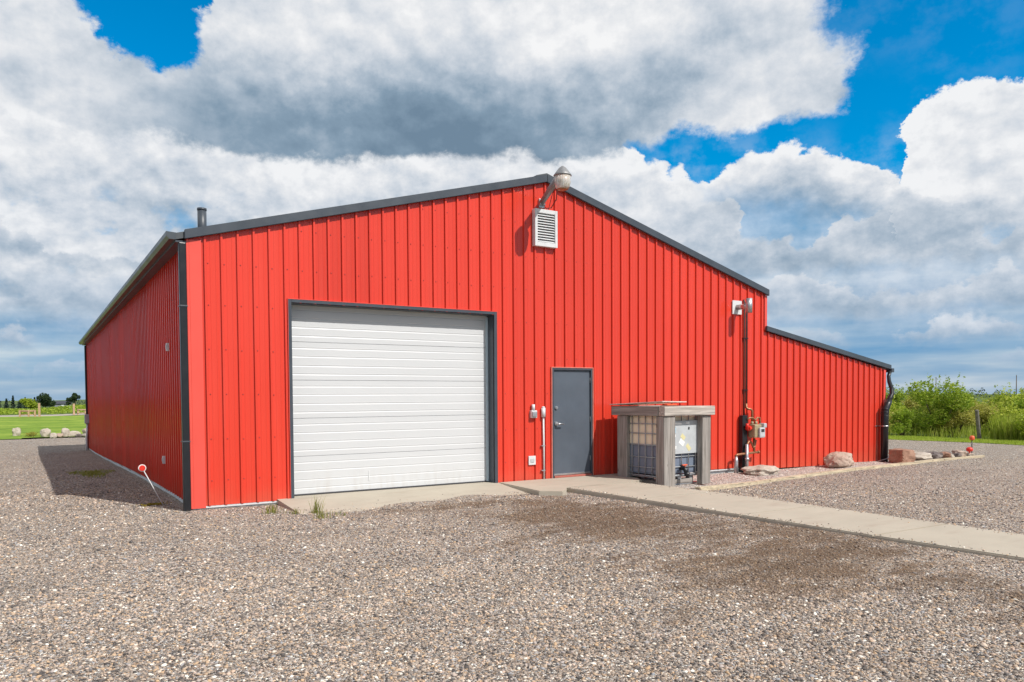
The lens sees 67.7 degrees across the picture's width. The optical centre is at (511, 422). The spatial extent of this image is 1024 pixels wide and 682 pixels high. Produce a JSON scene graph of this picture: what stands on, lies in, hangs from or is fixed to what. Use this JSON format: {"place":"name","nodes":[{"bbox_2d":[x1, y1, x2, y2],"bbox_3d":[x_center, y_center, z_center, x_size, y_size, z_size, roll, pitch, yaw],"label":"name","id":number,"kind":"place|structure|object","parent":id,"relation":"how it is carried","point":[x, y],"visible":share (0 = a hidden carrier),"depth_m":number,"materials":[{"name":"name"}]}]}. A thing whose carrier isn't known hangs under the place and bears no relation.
{"place":"outdoors","nodes":[
{"label":"outdoors","id":0,"kind":"place"},
{"bbox_2d":[0,413,84,416],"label":"road","id":1,"kind":"structure","parent":0,"point":[37,415],"depth_m":98.14,"materials":[{"name":"grey asphalt"}]},
{"bbox_2d":[0,415,85,438],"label":"lawn","id":2,"kind":"structure","parent":0,"point":[32,424],"depth_m":62.52,"materials":[{"name":"green plant"}]},
{"bbox_2d":[12,427,20,435],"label":"boulder","id":3,"kind":"object","parent":2,"relation":"on","point":[16,431],"visible":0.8,"depth_m":43.38,"materials":[{"name":"stone"}]},
{"bbox_2d":[19,403,40,416],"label":"rail fence","id":4,"kind":"object","parent":2,"relation":"on","point":[34,411],"visible":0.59,"depth_m":89.90,"materials":[{"name":"brown wood"}]},
{"bbox_2d":[22,432,39,437],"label":"shrub","id":5,"kind":"object","parent":2,"relation":"on","point":[31,434],"visible":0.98,"depth_m":42.55,"materials":[{"name":"green plant"}]},
{"bbox_2d":[40,428,50,437],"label":"boulder","id":6,"kind":"object","parent":2,"relation":"on","point":[45,433],"visible":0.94,"depth_m":41.90,"materials":[{"name":"stone"}]},
{"bbox_2d":[56,433,63,437],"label":"boulder","id":7,"kind":"object","parent":2,"relation":"on","point":[60,435],"visible":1,"depth_m":41.69,"materials":[{"name":"beige stone"}]},
{"bbox_2d":[61,428,69,437],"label":"boulder","id":8,"kind":"object","parent":2,"relation":"on","point":[65,431],"visible":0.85,"depth_m":42.23,"materials":[{"name":"stone"}]},
{"bbox_2d":[68,431,80,437],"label":"boulder","id":9,"kind":"object","parent":2,"relation":"on","point":[72,433],"visible":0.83,"depth_m":42.50,"materials":[{"name":"stone"}]},
{"bbox_2d":[0,394,1015,444],"bbox_3d":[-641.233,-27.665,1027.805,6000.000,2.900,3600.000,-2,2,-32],"label":"ground","id":10,"kind":"structure","parent":0,"point":[979,399],"depth_m":118.75,"materials":[{"name":"green plant"}]},
{"bbox_2d":[4,398,8,407],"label":"spruce tree","id":11,"kind":"object","parent":10,"relation":"on","point":[6,404],"visible":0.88,"depth_m":208.34,"materials":[{"name":"green plant"}]},
{"bbox_2d":[10,395,15,408],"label":"spruce tree","id":12,"kind":"object","parent":10,"relation":"on","point":[13,402],"visible":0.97,"depth_m":215.82,"materials":[{"name":"green plant"}]},
{"bbox_2d":[19,398,37,408],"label":"tree","id":13,"kind":"object","parent":10,"relation":"on","point":[30,403],"visible":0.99,"depth_m":160.08,"materials":[{"name":"green plant"}]},
{"bbox_2d":[0,404,85,414],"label":"distant brush","id":14,"kind":"object","parent":10,"relation":"on","point":[58,409],"visible":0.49,"depth_m":114.29,"materials":[{"name":"green plant"}]},
{"bbox_2d":[0,399,85,408],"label":"distant treeline","id":15,"kind":"object","parent":10,"relation":"on","point":[40,406],"visible":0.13,"depth_m":393.68,"materials":[{"name":"green plant"}]},
{"bbox_2d":[35,393,55,406],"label":"tree","id":16,"kind":"object","parent":10,"relation":"on","point":[45,399],"visible":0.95,"depth_m":182.57,"materials":[{"name":"green plant"}]},
{"bbox_2d":[49,433,56,437],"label":"boulder","id":17,"kind":"object","parent":10,"relation":"on","point":[53,435],"visible":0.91,"depth_m":41.35,"materials":[{"name":"stone"}]},
{"bbox_2d":[54,401,71,406],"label":"farmhouse","id":18,"kind":"object","parent":10,"relation":"on","point":[59,403],"visible":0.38,"depth_m":284.33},
{"bbox_2d":[68,393,80,404],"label":"tree","id":19,"kind":"object","parent":10,"relation":"on","point":[74,397],"visible":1,"depth_m":207.78,"materials":[{"name":"green plant"}]},
{"bbox_2d":[73,404,85,415],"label":"rail fence","id":20,"kind":"object","parent":10,"relation":"on","point":[77,410],"visible":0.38,"depth_m":97.12,"materials":[{"name":"brown wood"}]},
{"bbox_2d":[79,173,893,510],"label":"barn","id":21,"kind":"structure","parent":10,"relation":"on","point":[439,337],"depth_m":13.56,"materials":[{"name":"red paint"}]},
{"bbox_2d":[84,414,88,449],"bbox_3d":[-17.252,0.446,31.040,0.177,1.520,0.280,-2,2,-32],"label":"meter conduit","id":22,"kind":"object","parent":21,"relation":"attached to","point":[86,419],"visible":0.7,"depth_m":30.99,"materials":[{"name":"metal"}]},
{"bbox_2d":[291,305,488,495],"bbox_3d":[-1.958,-0.387,12.860,3.690,3.015,0.032,-2,2,-32],"label":"overhead door","id":23,"kind":"structure","parent":21,"relation":"in","point":[383,399],"depth_m":12.76,"materials":[{"name":"white metal"}]},
{"bbox_2d":[528,456,535,464],"bbox_3d":[0.370,0.705,14.085,0.154,0.165,0.038,-2,2,-32],"label":"cover plate","id":24,"kind":"object","parent":21,"relation":"attached to","point":[531,460],"visible":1,"depth_m":14.07,"materials":[{"name":"white plastic"}]},
{"bbox_2d":[530,404,536,417],"bbox_3d":[0.399,-0.202,14.041,0.124,0.250,0.098,-2,2,-32],"label":"outlet box","id":25,"kind":"object","parent":21,"relation":"attached to","point":[533,412],"visible":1,"depth_m":14.01,"materials":[{"name":"white plastic"}]},
{"bbox_2d":[540,406,544,478],"bbox_3d":[0.581,0.388,14.190,0.088,1.360,0.080,-2,2,-32],"label":"conduit","id":26,"kind":"object","parent":21,"relation":"attached to","point":[543,416],"visible":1,"depth_m":14.19,"materials":[{"name":"white plastic"}]},
{"bbox_2d":[538,166,571,209],"bbox_3d":[0.783,-4.185,13.624,0.336,0.564,1.012,-1,2,-18],"label":"yard light","id":27,"kind":"object","parent":21,"relation":"on","point":[561,180],"visible":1,"depth_m":13.23,"materials":[{"name":"grey metal"}]},
{"bbox_2d":[554,370,590,475],"bbox_3d":[1.157,0.005,14.563,0.878,1.988,0.131,-2,2,-32],"label":"entry door","id":28,"kind":"structure","parent":21,"relation":"in","point":[572,419],"depth_m":14.58,"materials":[{"name":"grey paint"}]},
{"bbox_2d":[732,298,751,314],"bbox_3d":[5.069,-2.529,16.689,0.290,0.310,0.449,-2,2,-32],"label":"exhaust terminal","id":29,"kind":"object","parent":21,"relation":"attached to","point":[738,307],"visible":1,"depth_m":16.73,"materials":[{"name":"white plastic"}]},
{"bbox_2d":[734,299,766,472],"bbox_3d":[5.231,-0.762,16.926,0.855,3.919,0.311,-1,2,-18],"label":"gas meter","id":30,"kind":"object","parent":21,"relation":"attached to","point":[756,430],"visible":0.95,"depth_m":16.96,"materials":[{"name":"black metal"}]},
{"bbox_2d":[889,409,898,427],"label":"shrub","id":31,"kind":"object","parent":10,"relation":"on","point":[890,417],"visible":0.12,"depth_m":37.27,"materials":[{"name":"green plant"}]},
{"bbox_2d":[886,384,906,410],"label":"shrub","id":32,"kind":"object","parent":10,"relation":"on","point":[898,394],"visible":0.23,"depth_m":43.84,"materials":[{"name":"green plant"}]},
{"bbox_2d":[889,395,907,411],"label":"shrub","id":33,"kind":"object","parent":10,"relation":"on","point":[894,408],"visible":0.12,"depth_m":40.00,"materials":[{"name":"green plant"}]},
{"bbox_2d":[889,403,914,435],"bbox_3d":[16.470,-0.050,32.306,1.068,1.483,1.168,0,2,20],"label":"shrub","id":34,"kind":"object","parent":10,"relation":"on","point":[903,417],"visible":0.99,"depth_m":32.22,"materials":[{"name":"green plant"}]},
{"bbox_2d":[898,390,925,416],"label":"shrub","id":35,"kind":"object","parent":10,"relation":"on","point":[908,403],"visible":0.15,"depth_m":45.55,"materials":[{"name":"green plant"}]},
{"bbox_2d":[898,407,929,432],"bbox_3d":[18.147,-0.032,34.257,1.664,1.270,1.465,-2,3,-43],"label":"shrub","id":36,"kind":"object","parent":10,"relation":"on","point":[913,426],"visible":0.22,"depth_m":34.02,"materials":[{"name":"green plant"}]},
{"bbox_2d":[898,382,939,400],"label":"shrub","id":37,"kind":"object","parent":10,"relation":"on","point":[914,392],"visible":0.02,"depth_m":50.06,"materials":[{"name":"green plant"}]},
{"bbox_2d":[909,392,944,414],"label":"shrub","id":38,"kind":"object","parent":10,"relation":"on","point":[915,404],"visible":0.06,"depth_m":42.10,"materials":[{"name":"green plant"}]},
{"bbox_2d":[914,404,941,429],"bbox_3d":[19.827,-0.192,36.217,1.722,1.499,1.829,-1,2,-21],"label":"shrub","id":39,"kind":"object","parent":10,"relation":"on","point":[924,410],"visible":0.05,"depth_m":36.12,"materials":[{"name":"green plant"}]},
{"bbox_2d":[914,397,945,410],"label":"shrub","id":40,"kind":"object","parent":10,"relation":"on","point":[928,404],"visible":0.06,"depth_m":38.64,"materials":[{"name":"green plant"}]},
{"bbox_2d":[905,373,975,436],"bbox_3d":[18.358,-0.692,32.830,2.661,2.887,2.404,1,2,34],"label":"shrub","id":41,"kind":"object","parent":10,"relation":"on","point":[951,396],"visible":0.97,"depth_m":32.58,"materials":[{"name":"green plant"}]},
{"bbox_2d":[886,387,1021,397],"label":"distant treeline","id":42,"kind":"object","parent":10,"relation":"on","point":[977,393],"visible":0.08,"depth_m":386.20,"materials":[{"name":"green plant"}]},
{"bbox_2d":[933,404,975,436],"bbox_3d":[18.894,-0.052,32.599,1.749,1.433,1.646,-1,2,-8],"label":"shrub","id":43,"kind":"object","parent":10,"relation":"on","point":[964,418],"visible":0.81,"depth_m":32.32,"materials":[{"name":"green plant"}]},
{"bbox_2d":[956,391,986,414],"bbox_3d":[24.139,-0.600,40.018,1.799,2.034,1.997,0,2,13],"label":"shrub","id":44,"kind":"object","parent":10,"relation":"on","point":[980,402],"visible":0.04,"depth_m":39.97,"materials":[{"name":"green plant"}]},
{"bbox_2d":[975,410,980,438],"bbox_3d":[18.034,0.197,29.546,0.389,1.355,0.144,-2,2,-32],"label":"fence post","id":45,"kind":"object","parent":10,"relation":"on","point":[978,429],"visible":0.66,"depth_m":29.49,"materials":[{"name":"grey wood"}]},
{"bbox_2d":[963,398,998,428],"bbox_3d":[22.402,-0.325,36.697,2.079,1.703,1.957,-1,2,-28],"label":"shrub","id":46,"kind":"object","parent":10,"relation":"on","point":[979,406],"visible":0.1,"depth_m":36.48,"materials":[{"name":"green plant"}]},
{"bbox_2d":[969,401,997,433],"bbox_3d":[21.394,-0.174,34.376,1.745,1.519,1.854,1,3,40],"label":"shrub","id":47,"kind":"object","parent":10,"relation":"on","point":[984,415],"visible":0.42,"depth_m":34.15,"materials":[{"name":"green plant"}]},
{"bbox_2d":[985,385,1014,405],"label":"shrub","id":48,"kind":"object","parent":10,"relation":"on","point":[997,397],"visible":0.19,"depth_m":46.21,"materials":[{"name":"green plant"}]},
{"bbox_2d":[981,396,1023,435],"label":"shrub","id":49,"kind":"object","parent":10,"relation":"on","point":[1007,409],"visible":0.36,"depth_m":30.60,"materials":[{"name":"green plant"}]},
{"bbox_2d":[986,412,1023,439],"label":"tall grass","id":50,"kind":"structure","parent":10,"relation":"on","point":[1006,429],"depth_m":28.79,"materials":[{"name":"green plant"}]},
{"bbox_2d":[992,382,1023,412],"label":"shrub","id":51,"kind":"object","parent":10,"relation":"on","point":[1007,399],"visible":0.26,"depth_m":37.95,"materials":[{"name":"green plant"}]},
{"bbox_2d":[1012,396,1023,413],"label":"shrub","id":52,"kind":"object","parent":10,"relation":"on","point":[1020,403],"visible":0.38,"depth_m":32.09,"materials":[{"name":"green plant"}]},
{"bbox_2d":[1013,410,1023,434],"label":"shrub","id":53,"kind":"object","parent":10,"relation":"on","point":[1019,425],"visible":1,"depth_m":27.90,"materials":[{"name":"green plant"}]},
{"bbox_2d":[0,437,1023,681],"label":"gravel yard","id":54,"kind":"structure","parent":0,"point":[26,455],"depth_m":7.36,"materials":[{"name":"grey gravel"}]},
{"bbox_2d":[66,469,113,477],"bbox_3d":[-9.676,1.188,17.651,1.050,0.123,2.781,-2,2,-32],"label":"weed patch","id":55,"kind":"object","parent":54,"relation":"on","point":[88,473],"visible":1,"depth_m":17.81,"materials":[{"name":"green plant"}]},
{"bbox_2d":[138,464,163,505],"bbox_3d":[-5.368,0.967,11.392,0.362,0.688,0.028,-1,2,-30],"label":"reflector marker","id":56,"kind":"object","parent":54,"relation":"on","point":[141,467],"visible":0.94,"depth_m":11.34,"materials":[{"name":"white plastic"}]},
{"bbox_2d":[131,501,171,506],"bbox_3d":[-5.446,1.246,11.578,0.572,0.057,0.225,-2,2,-32],"label":"weed patch","id":57,"kind":"object","parent":54,"relation":"on","point":[149,504],"visible":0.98,"depth_m":11.60,"materials":[{"name":"green plant"}]},
{"bbox_2d":[262,502,283,513],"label":"grass tuft","id":58,"kind":"object","parent":54,"relation":"on","point":[272,509],"visible":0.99,"depth_m":10.65,"materials":[{"name":"green plant"}]},
{"bbox_2d":[313,509,330,518],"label":"grass tuft","id":59,"kind":"object","parent":54,"relation":"on","point":[321,514],"visible":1,"depth_m":10.25,"materials":[{"name":"green plant"}]},
{"bbox_2d":[277,482,529,513],"bbox_3d":[-1.601,1.294,12.239,3.980,0.304,1.750,-2,2,-32],"label":"concrete apron","id":60,"kind":"object","parent":54,"relation":"on","point":[358,499],"visible":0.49,"depth_m":12.09,"materials":[{"name":"beige concrete"}]},
{"bbox_2d":[308,494,325,513],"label":"grass tuft","id":61,"kind":"object","parent":60,"relation":"on","point":[315,508],"visible":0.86,"depth_m":10.72,"materials":[{"name":"green plant"}]},
{"bbox_2d":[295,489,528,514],"bbox_3d":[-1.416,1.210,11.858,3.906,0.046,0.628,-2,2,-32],"label":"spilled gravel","id":62,"kind":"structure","parent":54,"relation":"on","point":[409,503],"depth_m":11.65,"materials":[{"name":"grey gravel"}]},
{"bbox_2d":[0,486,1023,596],"bbox_3d":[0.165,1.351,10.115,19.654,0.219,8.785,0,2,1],"label":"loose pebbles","id":63,"kind":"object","parent":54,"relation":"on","point":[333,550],"visible":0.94,"depth_m":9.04,"materials":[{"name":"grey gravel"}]},
{"bbox_2d":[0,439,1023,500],"bbox_3d":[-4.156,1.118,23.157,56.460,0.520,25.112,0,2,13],"label":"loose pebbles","id":64,"kind":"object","parent":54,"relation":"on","point":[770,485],"visible":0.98,"depth_m":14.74,"materials":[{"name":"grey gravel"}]},
{"bbox_2d":[567,482,711,501],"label":"walkway","id":65,"kind":"structure","parent":54,"relation":"on","point":[639,490],"depth_m":12.60,"materials":[{"name":"concrete"}]},
{"bbox_2d":[638,492,815,517],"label":"walkway","id":66,"kind":"structure","parent":54,"relation":"on","point":[718,502],"depth_m":11.18,"materials":[{"name":"concrete"}]},
{"bbox_2d":[643,460,919,487],"bbox_3d":[7.231,1.031,18.121,13.000,0.124,3.700,-2,2,-32],"label":"stone bed","id":67,"kind":"object","parent":54,"relation":"on","point":[718,480],"visible":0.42,"depth_m":16.29,"materials":[{"name":"grey gravel"}]},
{"bbox_2d":[610,401,714,485],"bbox_3d":[2.860,0.375,14.578,1.420,1.571,1.379,-2,2,-36],"label":"timber surround","id":68,"kind":"object","parent":67,"relation":"on","point":[664,413],"visible":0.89,"depth_m":14.23,"materials":[{"name":"grey wood"}]},
{"bbox_2d":[629,415,696,484],"bbox_3d":[2.889,0.487,14.538,1.199,1.350,1.219,-2,2,-36],"label":"liquid tote","id":69,"kind":"object","parent":68,"relation":"in","point":[642,443],"visible":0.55,"depth_m":14.22,"materials":[{"name":"plastic"}]},
{"bbox_2d":[740,465,780,475],"bbox_3d":[5.437,1.045,16.639,1.028,0.210,0.692,-2,2,-38],"label":"flat rock","id":70,"kind":"object","parent":67,"relation":"on","point":[759,470],"visible":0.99,"depth_m":16.36,"materials":[{"name":"stone"}]},
{"bbox_2d":[823,451,853,467],"bbox_3d":[7.756,0.925,18.164,0.643,0.458,1.036,1,3,41],"label":"boulder","id":71,"kind":"object","parent":67,"relation":"on","point":[836,459],"visible":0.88,"depth_m":17.86,"materials":[{"name":"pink stone"}]},
{"bbox_2d":[888,448,915,462],"bbox_3d":[9.823,0.860,19.259,0.492,0.384,0.468,-1,2,-25],"label":"boulder","id":72,"kind":"object","parent":67,"relation":"on","point":[898,455],"visible":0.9,"depth_m":19.10,"materials":[{"name":"stone"}]},
{"bbox_2d":[915,452,932,459],"bbox_3d":[10.691,0.895,20.046,0.924,0.234,0.591,-2,3,-43],"label":"flat rock","id":73,"kind":"object","parent":67,"relation":"on","point":[922,455],"visible":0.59,"depth_m":19.76,"materials":[{"name":"stone"}]},
{"bbox_2d":[931,454,941,458],"bbox_3d":[11.139,0.914,20.078,0.282,0.176,0.254,-2,2,-32],"label":"stone","id":74,"kind":"object","parent":67,"relation":"on","point":[936,456],"visible":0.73,"depth_m":19.98,"materials":[{"name":"grey stone"}]},
{"bbox_2d":[942,451,950,457],"bbox_3d":[11.580,0.893,20.440,0.285,0.217,0.309,0,2,22],"label":"stone","id":75,"kind":"object","parent":67,"relation":"on","point":[946,454],"visible":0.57,"depth_m":20.31,"materials":[{"name":"brown stone"}]},
{"bbox_2d":[953,453,961,456],"bbox_3d":[11.991,0.891,20.594,0.195,0.122,0.219,-1,2,-23],"label":"stone","id":76,"kind":"object","parent":67,"relation":"on","point":[957,454],"visible":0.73,"depth_m":20.51,"materials":[{"name":"grey stone"}]},
{"bbox_2d":[951,450,966,456],"bbox_3d":[12.169,0.868,20.791,0.340,0.234,0.333,0,2,13],"label":"stone","id":77,"kind":"object","parent":67,"relation":"on","point":[964,453],"visible":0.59,"depth_m":20.66,"materials":[{"name":"beige stone"}]},
{"bbox_2d":[966,447,972,452],"bbox_3d":[12.597,0.854,21.039,0.170,0.335,0.170,-2,2,-32],"label":"garden marker","id":78,"kind":"object","parent":67,"relation":"on","point":[969,449],"visible":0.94,"depth_m":20.98,"materials":[{"name":"red plastic"}]},
{"bbox_2d":[695,455,984,490],"bbox_3d":[8.044,1.133,17.491,12.319,0.266,0.475,-2,2,-38],"label":"timber edging","id":79,"kind":"object","parent":54,"relation":"on","point":[726,486],"visible":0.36,"depth_m":16.54,"materials":[{"name":"beige wood"}]},
{"bbox_2d":[740,506,945,537],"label":"walkway","id":80,"kind":"structure","parent":54,"relation":"on","point":[843,519],"depth_m":9.73,"materials":[{"name":"concrete"}]},
{"bbox_2d":[874,524,1023,560],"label":"walkway","id":81,"kind":"structure","parent":54,"relation":"on","point":[954,537],"depth_m":8.51,"materials":[{"name":"concrete"}]},
{"bbox_2d":[969,436,974,452],"bbox_3d":[12.745,0.693,21.174,0.130,0.645,0.130,-2,2,-32],"label":"garden marker","id":82,"kind":"object","parent":54,"relation":"on","point":[971,438],"visible":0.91,"depth_m":21.14,"materials":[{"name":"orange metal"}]},
{"bbox_2d":[0,0,1023,400],"label":"sky","id":83,"kind":"structure","parent":0,"point":[860,163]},
{"bbox_2d":[499,473,641,495],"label":"concrete landing","id":84,"kind":"structure","parent":0,"point":[556,486],"depth_m":13.58,"materials":[{"name":"concrete"}]},
{"bbox_2d":[574,488,1018,556],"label":"spilled gravel","id":85,"kind":"structure","parent":0,"point":[794,521],"depth_m":9.53,"materials":[{"name":"grey gravel"}]},
{"bbox_2d":[635,482,1015,533],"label":"spilled gravel","id":86,"kind":"structure","parent":0,"point":[842,509],"depth_m":10.35,"materials":[{"name":"grey gravel"}]},
{"bbox_2d":[888,422,989,438],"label":"thicket grass","id":87,"kind":"structure","parent":0,"point":[971,431],"depth_m":32.37,"materials":[{"name":"green plant"}]},
{"bbox_2d":[888,435,1023,444],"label":"grass verge","id":88,"kind":"object","parent":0,"point":[951,441],"depth_m":28.64,"materials":[{"name":"green plant"}]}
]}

